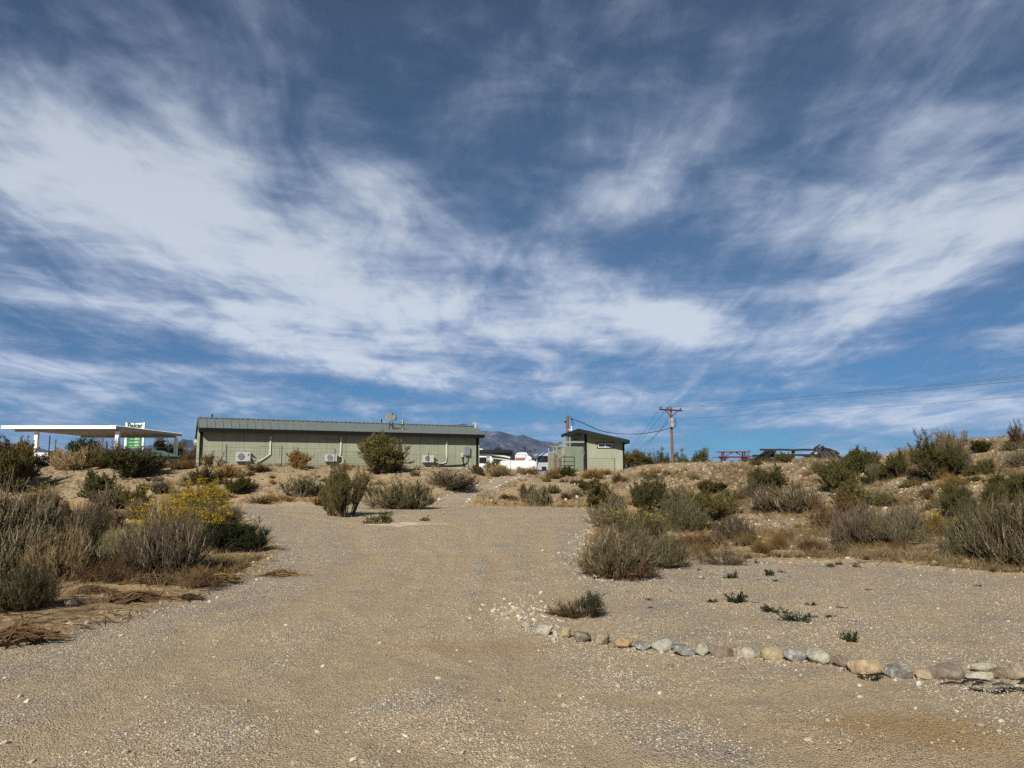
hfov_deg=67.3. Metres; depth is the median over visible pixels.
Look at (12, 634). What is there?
dead branches
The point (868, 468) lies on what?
sagebrush
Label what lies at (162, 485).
sagebrush
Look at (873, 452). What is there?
leafy shrub
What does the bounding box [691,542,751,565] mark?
dead shrub
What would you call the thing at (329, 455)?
air conditioner
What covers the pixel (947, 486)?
leafy shrub
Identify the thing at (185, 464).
dry shrub
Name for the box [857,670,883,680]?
weed
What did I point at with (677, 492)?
brush shrub
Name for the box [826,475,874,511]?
leafy shrub
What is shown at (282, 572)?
dead branches
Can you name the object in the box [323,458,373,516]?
leafy shrub
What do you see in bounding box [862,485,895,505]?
sagebrush
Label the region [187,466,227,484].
leafy shrub
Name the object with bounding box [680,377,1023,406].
power line
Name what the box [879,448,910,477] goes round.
leafy shrub
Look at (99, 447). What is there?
bare tree
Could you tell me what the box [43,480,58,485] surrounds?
dry shrub
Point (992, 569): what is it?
dry shrub
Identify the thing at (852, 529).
brush shrub
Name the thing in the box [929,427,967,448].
sparse shrub
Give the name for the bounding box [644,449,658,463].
bare tree
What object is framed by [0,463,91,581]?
brush shrub
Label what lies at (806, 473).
grass tuft
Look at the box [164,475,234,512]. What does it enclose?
flowering shrub
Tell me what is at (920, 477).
sagebrush
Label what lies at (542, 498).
sagebrush
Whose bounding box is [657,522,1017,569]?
twig litter
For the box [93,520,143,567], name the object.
sagebrush
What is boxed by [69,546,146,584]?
dead shrub
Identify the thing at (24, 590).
sagebrush
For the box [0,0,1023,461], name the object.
sky
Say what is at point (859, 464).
leafy shrub
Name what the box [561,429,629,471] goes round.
shed
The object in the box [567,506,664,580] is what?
brush shrub
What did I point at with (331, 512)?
leafy shrub
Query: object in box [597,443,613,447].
window
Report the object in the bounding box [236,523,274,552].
leafy shrub
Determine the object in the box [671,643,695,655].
curb stone
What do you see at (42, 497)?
rabbitbrush
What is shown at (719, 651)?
curb stone
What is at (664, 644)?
curb stone
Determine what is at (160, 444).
tree
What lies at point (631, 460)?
tree
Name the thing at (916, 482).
grass tuft
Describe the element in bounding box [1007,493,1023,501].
leafy shrub
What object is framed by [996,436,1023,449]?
dry shrub
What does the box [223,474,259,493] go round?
leafy shrub
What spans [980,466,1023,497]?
leafy shrub
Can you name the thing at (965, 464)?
dry shrub
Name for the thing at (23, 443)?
leafy shrub
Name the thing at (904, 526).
brush shrub
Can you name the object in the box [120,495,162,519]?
sagebrush
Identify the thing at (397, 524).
clay patch
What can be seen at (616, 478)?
dry shrub
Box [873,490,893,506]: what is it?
leafy shrub
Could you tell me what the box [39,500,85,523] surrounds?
leafy shrub
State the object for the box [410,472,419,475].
leafy shrub
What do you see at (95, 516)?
sagebrush
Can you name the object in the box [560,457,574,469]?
tube gate
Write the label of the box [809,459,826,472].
dry shrub
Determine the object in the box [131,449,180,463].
house
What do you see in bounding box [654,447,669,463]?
tree
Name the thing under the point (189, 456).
tree
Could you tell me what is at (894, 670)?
curb stone
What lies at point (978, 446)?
leafy shrub
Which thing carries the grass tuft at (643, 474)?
on the ground at (532, 675)
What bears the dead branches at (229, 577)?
on the ground at (532, 675)
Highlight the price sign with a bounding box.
[124,422,145,449]
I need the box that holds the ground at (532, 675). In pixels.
[0,437,1023,767]
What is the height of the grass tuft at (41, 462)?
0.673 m
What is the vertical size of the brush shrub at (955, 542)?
1.659 m
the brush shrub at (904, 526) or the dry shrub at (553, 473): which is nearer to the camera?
the brush shrub at (904, 526)
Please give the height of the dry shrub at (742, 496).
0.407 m
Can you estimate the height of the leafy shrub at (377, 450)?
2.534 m
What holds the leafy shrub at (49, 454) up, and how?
on the ground at (532, 675)
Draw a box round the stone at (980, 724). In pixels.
[975,722,984,726]
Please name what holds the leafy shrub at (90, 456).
on the ground at (532, 675)
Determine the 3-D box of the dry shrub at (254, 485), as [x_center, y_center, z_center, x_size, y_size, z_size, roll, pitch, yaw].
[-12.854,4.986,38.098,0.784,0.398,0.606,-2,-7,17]
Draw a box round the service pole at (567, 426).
[564,415,573,446]
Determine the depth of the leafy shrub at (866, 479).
25.59 m
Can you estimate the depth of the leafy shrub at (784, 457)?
36.81 m
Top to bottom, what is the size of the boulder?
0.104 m
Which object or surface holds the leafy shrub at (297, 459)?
on the ground at (532, 675)
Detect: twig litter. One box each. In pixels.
[0,541,279,646]
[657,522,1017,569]
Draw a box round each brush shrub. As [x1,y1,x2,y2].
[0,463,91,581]
[352,473,437,509]
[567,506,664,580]
[619,514,699,567]
[649,492,716,531]
[655,482,693,508]
[711,513,759,539]
[819,490,885,546]
[861,497,936,544]
[932,479,1011,559]
[953,479,1023,567]
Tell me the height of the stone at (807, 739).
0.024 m
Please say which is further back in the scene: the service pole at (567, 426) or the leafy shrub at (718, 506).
the service pole at (567, 426)
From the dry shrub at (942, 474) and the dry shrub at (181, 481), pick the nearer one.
the dry shrub at (942, 474)
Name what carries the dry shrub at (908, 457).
on the ground at (532, 675)
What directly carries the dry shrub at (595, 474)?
on the ground at (532, 675)
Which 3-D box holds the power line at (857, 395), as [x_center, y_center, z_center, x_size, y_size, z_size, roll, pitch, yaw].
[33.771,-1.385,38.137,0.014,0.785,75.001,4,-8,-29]
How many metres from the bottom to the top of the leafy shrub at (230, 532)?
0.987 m
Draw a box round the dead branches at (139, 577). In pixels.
[118,567,188,584]
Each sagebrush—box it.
[0,549,70,612]
[7,515,106,579]
[61,483,114,547]
[80,530,116,566]
[87,476,130,508]
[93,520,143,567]
[110,492,217,576]
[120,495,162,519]
[145,478,172,493]
[278,474,324,495]
[518,483,538,498]
[525,485,552,506]
[545,483,561,493]
[571,489,581,496]
[580,488,635,526]
[643,472,661,479]
[729,531,764,545]
[745,481,794,511]
[765,480,823,512]
[830,544,849,553]
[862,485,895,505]
[864,463,880,472]
[904,470,932,481]
[924,500,940,508]
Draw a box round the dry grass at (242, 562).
[0,433,1023,616]
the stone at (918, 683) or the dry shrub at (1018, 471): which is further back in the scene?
the dry shrub at (1018, 471)
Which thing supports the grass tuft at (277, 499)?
on the ground at (532, 675)
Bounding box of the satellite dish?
[385,413,396,428]
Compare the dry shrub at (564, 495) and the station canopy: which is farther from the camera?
the station canopy
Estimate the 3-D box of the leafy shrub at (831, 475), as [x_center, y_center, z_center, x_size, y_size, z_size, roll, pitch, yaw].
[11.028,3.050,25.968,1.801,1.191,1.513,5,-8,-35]
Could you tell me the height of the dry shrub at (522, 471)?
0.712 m
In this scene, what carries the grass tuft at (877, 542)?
on the ground at (532, 675)
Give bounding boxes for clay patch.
[363,522,445,526]
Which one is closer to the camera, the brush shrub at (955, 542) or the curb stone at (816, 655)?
the curb stone at (816, 655)
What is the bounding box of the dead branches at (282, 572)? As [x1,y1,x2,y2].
[254,565,308,577]
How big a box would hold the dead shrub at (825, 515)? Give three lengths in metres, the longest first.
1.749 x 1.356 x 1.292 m
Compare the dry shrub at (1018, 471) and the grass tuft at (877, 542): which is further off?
the dry shrub at (1018, 471)
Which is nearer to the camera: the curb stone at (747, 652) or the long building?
the curb stone at (747, 652)
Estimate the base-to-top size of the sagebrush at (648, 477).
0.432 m
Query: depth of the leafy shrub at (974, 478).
21.12 m
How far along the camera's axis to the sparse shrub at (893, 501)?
20.91 m
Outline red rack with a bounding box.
[513,454,530,459]
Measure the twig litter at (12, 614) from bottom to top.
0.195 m
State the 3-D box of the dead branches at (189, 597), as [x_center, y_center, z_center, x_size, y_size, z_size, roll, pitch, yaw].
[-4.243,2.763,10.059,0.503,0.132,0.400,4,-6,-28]
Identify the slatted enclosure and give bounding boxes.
[548,441,583,471]
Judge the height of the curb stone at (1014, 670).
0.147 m
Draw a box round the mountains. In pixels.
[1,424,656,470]
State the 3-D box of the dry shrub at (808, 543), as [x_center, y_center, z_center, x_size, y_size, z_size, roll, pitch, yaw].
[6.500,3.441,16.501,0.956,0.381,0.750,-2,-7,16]
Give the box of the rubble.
[0,437,1021,581]
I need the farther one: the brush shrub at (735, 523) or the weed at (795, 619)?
the brush shrub at (735, 523)
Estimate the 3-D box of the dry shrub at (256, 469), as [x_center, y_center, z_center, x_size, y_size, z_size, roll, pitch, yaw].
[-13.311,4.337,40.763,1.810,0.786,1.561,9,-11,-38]
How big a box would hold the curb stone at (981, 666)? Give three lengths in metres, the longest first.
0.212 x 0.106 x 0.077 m
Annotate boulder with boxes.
[62,599,77,606]
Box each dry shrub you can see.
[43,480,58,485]
[47,443,91,470]
[151,475,162,481]
[155,460,172,468]
[167,456,199,468]
[175,472,197,485]
[193,493,255,525]
[211,462,248,477]
[243,461,272,471]
[250,481,258,487]
[337,462,351,469]
[371,461,406,473]
[421,468,483,489]
[483,463,515,475]
[499,493,513,498]
[506,495,519,500]
[515,465,540,474]
[541,476,550,481]
[545,465,560,478]
[558,491,570,499]
[567,490,584,496]
[568,478,579,483]
[579,467,604,478]
[600,469,610,474]
[612,471,623,481]
[654,528,731,546]
[661,468,670,475]
[688,473,699,479]
[735,492,746,499]
[736,474,763,497]
[747,457,763,465]
[763,457,775,461]
[764,530,790,549]
[776,530,795,539]
[795,535,829,550]
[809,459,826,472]
[825,563,835,566]
[889,539,909,549]
[900,445,915,465]
[902,473,914,486]
[904,465,924,474]
[922,490,933,499]
[932,466,958,478]
[935,473,975,485]
[938,427,975,473]
[988,567,996,571]
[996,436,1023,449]
[1001,445,1023,465]
[1010,467,1023,474]
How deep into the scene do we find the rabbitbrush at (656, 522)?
18.34 m
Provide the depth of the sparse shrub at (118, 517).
21.09 m
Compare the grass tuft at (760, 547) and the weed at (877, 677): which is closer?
the weed at (877, 677)
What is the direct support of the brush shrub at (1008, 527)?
on the ground at (532, 675)
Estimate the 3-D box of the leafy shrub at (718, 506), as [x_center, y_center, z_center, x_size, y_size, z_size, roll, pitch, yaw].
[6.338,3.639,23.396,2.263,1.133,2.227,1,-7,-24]
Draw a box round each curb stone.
[521,621,530,627]
[534,624,552,635]
[552,630,557,637]
[559,627,570,637]
[573,631,590,641]
[594,629,609,644]
[608,641,614,647]
[613,637,632,648]
[634,641,650,650]
[651,638,673,650]
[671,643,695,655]
[693,641,708,655]
[710,646,733,657]
[737,647,756,657]
[760,643,782,660]
[783,648,806,660]
[806,647,830,664]
[831,654,847,667]
[846,659,883,674]
[883,663,913,678]
[914,667,933,679]
[927,662,964,679]
[965,671,993,679]
[969,662,996,671]
[988,667,1006,678]
[1006,661,1023,679]
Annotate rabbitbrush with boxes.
[16,475,69,517]
[119,479,152,507]
[605,501,674,539]
[913,507,950,536]
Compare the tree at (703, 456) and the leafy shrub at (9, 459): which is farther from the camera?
the tree at (703, 456)
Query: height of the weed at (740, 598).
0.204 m
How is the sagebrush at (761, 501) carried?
on the ground at (532, 675)
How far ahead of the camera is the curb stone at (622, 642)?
7.35 m
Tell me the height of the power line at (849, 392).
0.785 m
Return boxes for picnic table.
[713,451,754,461]
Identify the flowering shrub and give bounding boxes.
[126,480,234,548]
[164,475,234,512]
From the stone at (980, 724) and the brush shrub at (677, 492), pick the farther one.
the brush shrub at (677, 492)
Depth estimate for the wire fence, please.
44.72 m
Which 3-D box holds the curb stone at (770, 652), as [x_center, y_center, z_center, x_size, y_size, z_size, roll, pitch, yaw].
[2.294,2.390,6.825,0.192,0.152,0.156,2,-7,-12]
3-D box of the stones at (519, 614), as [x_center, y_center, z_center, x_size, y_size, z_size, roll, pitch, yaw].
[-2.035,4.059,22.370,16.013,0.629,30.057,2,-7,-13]
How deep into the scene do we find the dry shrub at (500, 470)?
43.41 m
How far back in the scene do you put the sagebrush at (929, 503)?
19.66 m
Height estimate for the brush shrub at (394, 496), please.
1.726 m
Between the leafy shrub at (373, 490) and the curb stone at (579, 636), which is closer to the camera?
the curb stone at (579, 636)
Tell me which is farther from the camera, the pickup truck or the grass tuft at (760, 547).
the pickup truck
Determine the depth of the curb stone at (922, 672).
6.25 m
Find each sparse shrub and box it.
[103,504,129,530]
[197,451,227,467]
[482,458,497,471]
[562,589,608,618]
[885,495,903,505]
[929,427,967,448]
[1006,417,1023,448]
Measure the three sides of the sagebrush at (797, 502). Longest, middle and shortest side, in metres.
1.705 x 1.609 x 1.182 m
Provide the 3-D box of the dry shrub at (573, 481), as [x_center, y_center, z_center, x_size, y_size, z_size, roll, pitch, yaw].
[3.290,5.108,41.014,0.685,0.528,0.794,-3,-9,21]
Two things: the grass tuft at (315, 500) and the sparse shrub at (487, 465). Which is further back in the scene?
the sparse shrub at (487, 465)
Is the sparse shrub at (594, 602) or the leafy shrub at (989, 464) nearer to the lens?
the sparse shrub at (594, 602)
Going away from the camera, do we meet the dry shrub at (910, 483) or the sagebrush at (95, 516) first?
the sagebrush at (95, 516)
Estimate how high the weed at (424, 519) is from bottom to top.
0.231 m
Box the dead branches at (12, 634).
[0,614,89,645]
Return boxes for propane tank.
[499,458,537,470]
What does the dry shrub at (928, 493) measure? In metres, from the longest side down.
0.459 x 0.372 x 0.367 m
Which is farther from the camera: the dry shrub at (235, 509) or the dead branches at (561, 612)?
the dry shrub at (235, 509)
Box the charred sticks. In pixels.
[939,677,1023,690]
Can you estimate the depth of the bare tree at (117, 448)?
61.04 m
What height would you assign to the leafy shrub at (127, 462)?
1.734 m
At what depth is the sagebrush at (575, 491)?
36.60 m
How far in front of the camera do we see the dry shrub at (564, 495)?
36.36 m
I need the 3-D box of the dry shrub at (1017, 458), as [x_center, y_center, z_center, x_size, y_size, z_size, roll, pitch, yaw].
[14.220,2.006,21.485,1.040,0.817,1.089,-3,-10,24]
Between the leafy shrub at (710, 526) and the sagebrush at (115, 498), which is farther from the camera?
the sagebrush at (115, 498)
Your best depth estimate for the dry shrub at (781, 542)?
16.28 m
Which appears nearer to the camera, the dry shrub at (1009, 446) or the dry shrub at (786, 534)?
the dry shrub at (786, 534)
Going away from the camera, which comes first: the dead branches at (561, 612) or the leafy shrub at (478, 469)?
the dead branches at (561, 612)
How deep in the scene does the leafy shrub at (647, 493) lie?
26.86 m
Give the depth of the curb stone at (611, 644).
7.32 m
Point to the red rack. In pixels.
(521, 458)
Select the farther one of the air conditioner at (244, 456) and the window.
the window
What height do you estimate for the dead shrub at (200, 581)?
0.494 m
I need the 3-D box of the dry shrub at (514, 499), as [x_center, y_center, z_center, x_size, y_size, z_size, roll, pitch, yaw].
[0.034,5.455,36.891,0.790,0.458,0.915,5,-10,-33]
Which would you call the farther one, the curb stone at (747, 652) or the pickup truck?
the pickup truck
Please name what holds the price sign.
on the ground at (532, 675)
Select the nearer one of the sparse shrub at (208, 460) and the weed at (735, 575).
the weed at (735, 575)
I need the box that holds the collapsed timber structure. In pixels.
[749,444,839,460]
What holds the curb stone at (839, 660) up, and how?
on the ground at (532, 675)
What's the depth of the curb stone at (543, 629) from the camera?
7.84 m
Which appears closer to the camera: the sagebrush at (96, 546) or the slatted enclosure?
the sagebrush at (96, 546)
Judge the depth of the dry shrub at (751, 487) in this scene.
26.97 m
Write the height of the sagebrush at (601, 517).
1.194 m
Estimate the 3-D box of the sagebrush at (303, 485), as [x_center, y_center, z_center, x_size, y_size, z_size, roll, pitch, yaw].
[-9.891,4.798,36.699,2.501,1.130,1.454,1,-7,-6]
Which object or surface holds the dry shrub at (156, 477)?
on the ground at (532, 675)
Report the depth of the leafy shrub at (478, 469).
43.26 m
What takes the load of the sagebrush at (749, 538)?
on the ground at (532, 675)
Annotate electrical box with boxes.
[437,447,469,466]
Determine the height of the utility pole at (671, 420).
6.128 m
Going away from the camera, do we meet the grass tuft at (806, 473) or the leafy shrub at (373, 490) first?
the grass tuft at (806, 473)
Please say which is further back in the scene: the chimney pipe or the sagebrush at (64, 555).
the chimney pipe
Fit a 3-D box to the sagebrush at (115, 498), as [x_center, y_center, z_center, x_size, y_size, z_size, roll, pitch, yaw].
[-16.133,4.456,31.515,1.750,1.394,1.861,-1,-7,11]
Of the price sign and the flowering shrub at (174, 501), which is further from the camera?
the price sign
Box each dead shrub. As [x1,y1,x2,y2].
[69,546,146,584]
[172,554,226,588]
[586,555,659,581]
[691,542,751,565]
[797,484,865,528]
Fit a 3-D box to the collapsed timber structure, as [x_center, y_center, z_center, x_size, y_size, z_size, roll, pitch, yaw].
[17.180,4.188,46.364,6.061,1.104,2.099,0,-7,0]
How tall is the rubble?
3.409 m
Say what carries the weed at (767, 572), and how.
on the ground at (532, 675)
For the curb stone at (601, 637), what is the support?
on the ground at (532, 675)
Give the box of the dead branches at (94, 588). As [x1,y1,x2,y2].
[64,579,118,595]
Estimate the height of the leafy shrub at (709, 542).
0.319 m
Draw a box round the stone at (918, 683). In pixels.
[915,681,921,685]
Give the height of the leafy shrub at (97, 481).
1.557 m
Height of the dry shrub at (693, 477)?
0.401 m
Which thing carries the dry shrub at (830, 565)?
on the ground at (532, 675)
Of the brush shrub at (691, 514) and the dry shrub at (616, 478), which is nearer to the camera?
the brush shrub at (691, 514)
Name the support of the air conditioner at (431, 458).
attached to the long building
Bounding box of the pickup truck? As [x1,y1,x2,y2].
[479,456,495,469]
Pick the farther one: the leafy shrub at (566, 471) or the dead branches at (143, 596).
the leafy shrub at (566, 471)
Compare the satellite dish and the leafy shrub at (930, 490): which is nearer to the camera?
the leafy shrub at (930, 490)
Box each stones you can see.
[38,502,1018,643]
[517,626,1021,686]
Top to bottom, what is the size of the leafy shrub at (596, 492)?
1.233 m
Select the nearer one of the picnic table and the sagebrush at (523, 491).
the sagebrush at (523, 491)
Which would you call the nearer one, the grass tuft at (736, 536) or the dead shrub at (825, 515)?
the grass tuft at (736, 536)
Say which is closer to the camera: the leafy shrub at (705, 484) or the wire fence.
the leafy shrub at (705, 484)
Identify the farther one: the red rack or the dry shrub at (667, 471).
the red rack
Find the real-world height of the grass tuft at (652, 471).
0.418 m
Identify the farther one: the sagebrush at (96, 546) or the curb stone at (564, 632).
the sagebrush at (96, 546)
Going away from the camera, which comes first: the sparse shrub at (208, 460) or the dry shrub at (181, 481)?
the dry shrub at (181, 481)
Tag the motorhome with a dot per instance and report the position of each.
(497, 454)
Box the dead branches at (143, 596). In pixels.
[91,587,182,605]
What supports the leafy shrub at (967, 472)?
on the ground at (532, 675)
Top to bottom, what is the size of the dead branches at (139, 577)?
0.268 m
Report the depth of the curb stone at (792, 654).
6.72 m
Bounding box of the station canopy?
[1,425,182,455]
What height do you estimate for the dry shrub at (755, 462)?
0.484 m
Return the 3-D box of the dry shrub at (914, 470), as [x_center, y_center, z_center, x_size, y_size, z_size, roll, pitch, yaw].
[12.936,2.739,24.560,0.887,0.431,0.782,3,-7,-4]
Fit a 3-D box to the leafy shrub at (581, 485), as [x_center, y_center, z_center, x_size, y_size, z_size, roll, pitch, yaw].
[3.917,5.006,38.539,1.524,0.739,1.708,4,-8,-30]
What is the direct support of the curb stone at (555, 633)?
on the ground at (532, 675)
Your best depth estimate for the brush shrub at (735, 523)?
19.03 m
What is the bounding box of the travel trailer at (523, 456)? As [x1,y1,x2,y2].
[515,453,531,459]
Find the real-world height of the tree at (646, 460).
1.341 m
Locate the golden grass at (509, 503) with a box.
[3,493,587,508]
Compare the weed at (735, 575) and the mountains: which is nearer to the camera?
the weed at (735, 575)
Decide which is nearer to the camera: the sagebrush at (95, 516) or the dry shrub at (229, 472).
the sagebrush at (95, 516)
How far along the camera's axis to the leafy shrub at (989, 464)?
21.55 m
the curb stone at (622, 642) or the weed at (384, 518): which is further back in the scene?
the weed at (384, 518)
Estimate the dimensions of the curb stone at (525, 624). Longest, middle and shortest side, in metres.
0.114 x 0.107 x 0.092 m
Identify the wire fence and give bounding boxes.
[9,435,614,470]
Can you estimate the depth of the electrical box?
51.59 m
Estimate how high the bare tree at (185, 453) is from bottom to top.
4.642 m
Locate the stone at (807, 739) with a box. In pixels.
[803,737,811,740]
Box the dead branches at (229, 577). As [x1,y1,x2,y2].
[185,562,245,582]
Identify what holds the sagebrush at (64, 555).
on the ground at (532, 675)
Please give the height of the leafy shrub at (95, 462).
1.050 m
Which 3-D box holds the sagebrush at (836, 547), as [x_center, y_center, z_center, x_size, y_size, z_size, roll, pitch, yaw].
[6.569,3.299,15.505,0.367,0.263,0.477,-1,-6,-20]
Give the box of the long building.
[193,417,484,468]
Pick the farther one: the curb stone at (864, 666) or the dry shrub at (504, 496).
the dry shrub at (504, 496)
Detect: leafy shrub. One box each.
[0,432,47,493]
[5,435,39,463]
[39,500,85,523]
[41,449,68,463]
[67,450,101,465]
[71,469,120,499]
[88,451,118,467]
[99,445,169,477]
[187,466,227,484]
[201,507,262,552]
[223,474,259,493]
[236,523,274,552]
[286,447,313,468]
[318,463,337,515]
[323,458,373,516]
[357,429,414,473]
[366,486,380,495]
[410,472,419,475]
[469,464,484,474]
[558,465,577,476]
[575,478,604,490]
[580,481,623,509]
[624,476,671,513]
[683,485,744,522]
[696,480,729,493]
[699,535,716,546]
[704,522,716,529]
[737,462,789,490]
[772,451,793,462]
[806,456,861,490]
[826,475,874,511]
[833,445,885,475]
[860,474,876,484]
[861,450,882,461]
[867,468,886,480]
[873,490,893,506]
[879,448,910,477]
[902,427,975,479]
[919,488,934,493]
[936,475,1011,515]
[940,482,971,493]
[961,469,976,475]
[967,440,995,452]
[968,458,996,472]
[968,476,982,481]
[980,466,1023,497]
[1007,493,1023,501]
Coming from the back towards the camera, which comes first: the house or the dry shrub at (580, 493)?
the house
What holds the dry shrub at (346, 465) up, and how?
on the ground at (532, 675)
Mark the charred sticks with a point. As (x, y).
(978, 681)
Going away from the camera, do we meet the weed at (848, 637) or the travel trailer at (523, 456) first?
the weed at (848, 637)
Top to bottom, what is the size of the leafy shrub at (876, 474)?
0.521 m
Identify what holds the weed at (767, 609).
on the ground at (532, 675)
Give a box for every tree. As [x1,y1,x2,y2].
[63,436,103,454]
[86,433,122,452]
[110,437,129,452]
[151,438,186,455]
[175,444,192,461]
[181,446,196,463]
[625,449,645,467]
[633,452,655,465]
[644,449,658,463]
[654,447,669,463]
[674,447,688,462]
[687,444,708,461]
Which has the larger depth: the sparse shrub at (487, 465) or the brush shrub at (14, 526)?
the sparse shrub at (487, 465)
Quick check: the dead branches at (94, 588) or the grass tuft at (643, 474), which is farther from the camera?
the grass tuft at (643, 474)
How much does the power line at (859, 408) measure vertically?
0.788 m
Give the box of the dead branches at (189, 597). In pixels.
[175,591,206,601]
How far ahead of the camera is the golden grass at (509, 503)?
35.15 m
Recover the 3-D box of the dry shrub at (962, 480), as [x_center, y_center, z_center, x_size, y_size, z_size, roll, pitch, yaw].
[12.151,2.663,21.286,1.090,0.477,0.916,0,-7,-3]
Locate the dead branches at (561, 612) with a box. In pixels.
[540,596,589,618]
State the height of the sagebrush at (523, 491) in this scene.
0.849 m
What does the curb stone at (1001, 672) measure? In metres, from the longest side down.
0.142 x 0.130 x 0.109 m
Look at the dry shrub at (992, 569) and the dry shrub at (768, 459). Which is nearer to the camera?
the dry shrub at (992, 569)
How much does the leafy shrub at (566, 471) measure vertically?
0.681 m
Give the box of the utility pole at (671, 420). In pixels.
[660,405,682,461]
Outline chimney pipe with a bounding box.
[401,420,403,429]
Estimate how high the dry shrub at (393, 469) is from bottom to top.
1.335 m
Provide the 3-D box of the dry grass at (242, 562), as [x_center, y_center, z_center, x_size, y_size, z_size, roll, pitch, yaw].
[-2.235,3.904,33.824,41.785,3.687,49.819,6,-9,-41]
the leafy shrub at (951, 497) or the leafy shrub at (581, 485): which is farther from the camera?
the leafy shrub at (581, 485)
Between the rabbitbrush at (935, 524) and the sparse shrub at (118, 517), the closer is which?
the rabbitbrush at (935, 524)
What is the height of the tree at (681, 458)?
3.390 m
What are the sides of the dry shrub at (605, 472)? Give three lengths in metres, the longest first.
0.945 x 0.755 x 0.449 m
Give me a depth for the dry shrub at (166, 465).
41.29 m
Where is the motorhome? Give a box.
[479,447,513,463]
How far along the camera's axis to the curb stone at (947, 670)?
6.20 m
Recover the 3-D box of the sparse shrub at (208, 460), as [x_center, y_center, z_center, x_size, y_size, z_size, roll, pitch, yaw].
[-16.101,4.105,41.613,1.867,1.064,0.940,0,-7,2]
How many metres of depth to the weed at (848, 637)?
7.51 m
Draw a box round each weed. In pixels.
[361,509,393,523]
[419,515,429,520]
[722,570,738,578]
[724,588,748,603]
[759,603,780,612]
[763,569,774,575]
[776,606,810,622]
[838,630,858,641]
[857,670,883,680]
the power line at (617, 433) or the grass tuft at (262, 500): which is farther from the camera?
the power line at (617, 433)
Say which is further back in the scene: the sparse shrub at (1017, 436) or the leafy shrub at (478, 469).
the leafy shrub at (478, 469)
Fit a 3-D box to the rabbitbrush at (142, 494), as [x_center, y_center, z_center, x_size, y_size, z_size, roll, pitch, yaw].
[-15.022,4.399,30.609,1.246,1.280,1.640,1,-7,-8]
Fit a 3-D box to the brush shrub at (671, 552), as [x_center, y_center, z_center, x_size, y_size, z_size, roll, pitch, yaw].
[2.589,2.814,13.779,1.598,1.019,1.234,-1,-7,4]
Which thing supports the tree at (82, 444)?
on the ground at (532, 675)
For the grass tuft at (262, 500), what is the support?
on the ground at (532, 675)
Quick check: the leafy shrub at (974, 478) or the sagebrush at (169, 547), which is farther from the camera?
the leafy shrub at (974, 478)
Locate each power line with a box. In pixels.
[572,419,669,433]
[666,376,1017,406]
[678,396,1023,418]
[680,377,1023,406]
[689,380,1023,407]
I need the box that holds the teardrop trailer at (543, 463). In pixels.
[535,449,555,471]
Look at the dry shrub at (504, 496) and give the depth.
37.64 m
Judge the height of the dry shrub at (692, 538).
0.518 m
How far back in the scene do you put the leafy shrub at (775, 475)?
27.79 m
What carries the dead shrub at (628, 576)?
on the ground at (532, 675)
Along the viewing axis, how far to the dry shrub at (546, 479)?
41.66 m
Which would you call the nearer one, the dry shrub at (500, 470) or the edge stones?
the edge stones
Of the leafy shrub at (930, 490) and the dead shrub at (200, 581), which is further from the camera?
the leafy shrub at (930, 490)
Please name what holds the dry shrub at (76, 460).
on the ground at (532, 675)
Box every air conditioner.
[235,436,271,464]
[324,437,343,463]
[422,441,447,463]
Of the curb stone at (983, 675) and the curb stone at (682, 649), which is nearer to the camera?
the curb stone at (983, 675)
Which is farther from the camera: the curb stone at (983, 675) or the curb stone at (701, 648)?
the curb stone at (701, 648)
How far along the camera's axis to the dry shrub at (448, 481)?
39.19 m
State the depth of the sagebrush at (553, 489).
38.36 m
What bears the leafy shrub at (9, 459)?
on the ground at (532, 675)
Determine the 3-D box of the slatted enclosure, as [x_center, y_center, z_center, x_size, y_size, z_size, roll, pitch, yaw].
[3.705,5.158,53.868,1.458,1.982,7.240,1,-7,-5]
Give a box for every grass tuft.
[34,454,49,465]
[244,493,278,503]
[259,490,294,501]
[303,495,323,504]
[638,471,647,476]
[649,467,662,473]
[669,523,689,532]
[690,541,715,551]
[729,529,759,538]
[747,538,775,553]
[802,469,813,475]
[853,537,909,547]
[912,480,933,485]
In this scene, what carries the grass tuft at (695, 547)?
on the ground at (532, 675)
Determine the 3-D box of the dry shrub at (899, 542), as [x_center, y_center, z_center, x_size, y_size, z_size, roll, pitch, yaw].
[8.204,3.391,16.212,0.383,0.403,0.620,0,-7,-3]
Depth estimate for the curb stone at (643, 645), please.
7.25 m
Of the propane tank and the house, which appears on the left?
the house

